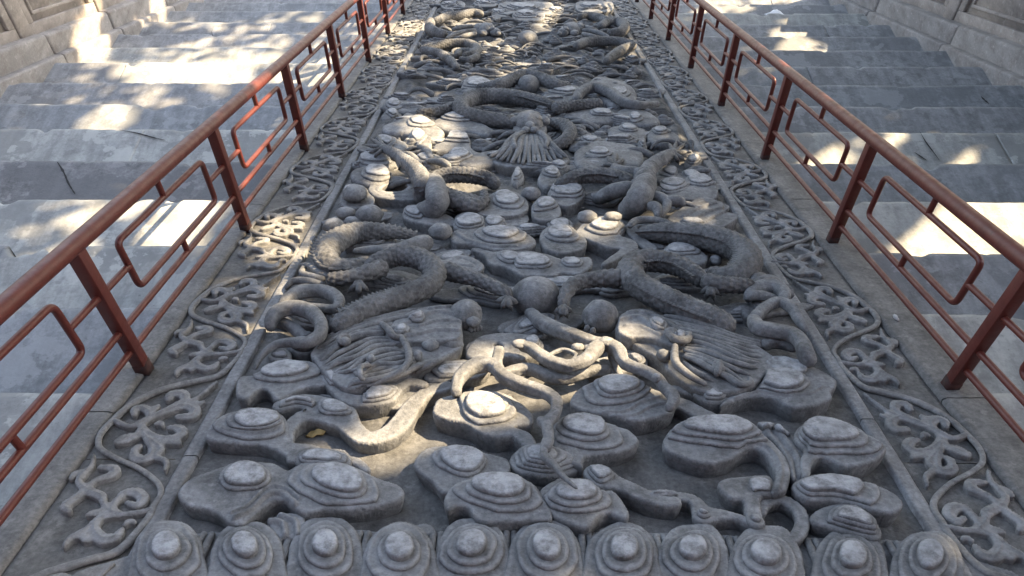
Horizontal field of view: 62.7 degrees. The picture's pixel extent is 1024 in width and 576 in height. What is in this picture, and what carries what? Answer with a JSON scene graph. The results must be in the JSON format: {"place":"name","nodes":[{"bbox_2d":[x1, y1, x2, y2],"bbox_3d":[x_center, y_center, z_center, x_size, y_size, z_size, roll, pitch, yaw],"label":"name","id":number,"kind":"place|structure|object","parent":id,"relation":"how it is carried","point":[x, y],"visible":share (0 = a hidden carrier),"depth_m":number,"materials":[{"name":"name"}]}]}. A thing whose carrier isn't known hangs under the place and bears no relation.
{"place":"outdoors","nodes":[
{"label":"outdoors","id":0,"kind":"place"},
{"label":"ground","id":1,"kind":"structure","parent":0,"visible":0},
{"bbox_2d":[0,0,203,97],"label":"stone balustrade","id":2,"kind":"object","parent":1,"relation":"on","point":[39,39],"visible":0.56,"depth_m":7.54,"materials":[{"name":"grey stone"}]},
{"bbox_2d":[0,0,399,510],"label":"stone staircase","id":3,"kind":"structure","parent":1,"relation":"on","point":[90,135],"depth_m":5.36,"materials":[{"name":"grey stone"}]},
{"bbox_2d":[0,0,1023,575],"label":"carved stone ramp","id":4,"kind":"structure","parent":1,"relation":"on","point":[532,288],"depth_m":2.82,"materials":[{"name":"grey stone"}]},
{"bbox_2d":[0,0,405,526],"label":"red railing","id":5,"kind":"object","parent":4,"relation":"on","point":[19,293],"visible":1,"depth_m":2.91,"materials":[{"name":"metal"}]},
{"bbox_2d":[305,429,325,437],"bbox_3d":[-0.607,0.451,2.610,0.069,0.025,0.027,-12,51,-10],"label":"dry leaf","id":6,"kind":"object","parent":4,"relation":"on","point":[312,434],"visible":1,"depth_m":2.60,"materials":[{"name":"brown plant"}]},
{"bbox_2d":[635,0,1023,442],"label":"red railing","id":7,"kind":"object","parent":4,"relation":"on","point":[1003,310],"visible":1,"depth_m":3.35,"materials":[{"name":"metal"}]},
{"bbox_2d":[645,0,1023,462],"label":"stone staircase","id":8,"kind":"structure","parent":1,"relation":"on","point":[944,121],"depth_m":5.84,"materials":[{"name":"grey stone"}]},
{"bbox_2d":[765,9,782,14],"bbox_3d":[3.114,-3.245,9.959,0.200,0.027,0.161,-22,53,-18],"label":"paper scrap","id":9,"kind":"object","parent":8,"relation":"on","point":[776,11],"visible":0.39,"depth_m":9.98,"materials":[{"name":"white paper"}]},
{"bbox_2d":[828,0,1023,87],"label":"stone balustrade","id":10,"kind":"object","parent":1,"relation":"on","point":[987,36],"visible":0.59,"depth_m":7.60,"materials":[{"name":"grey stone"}]}
]}

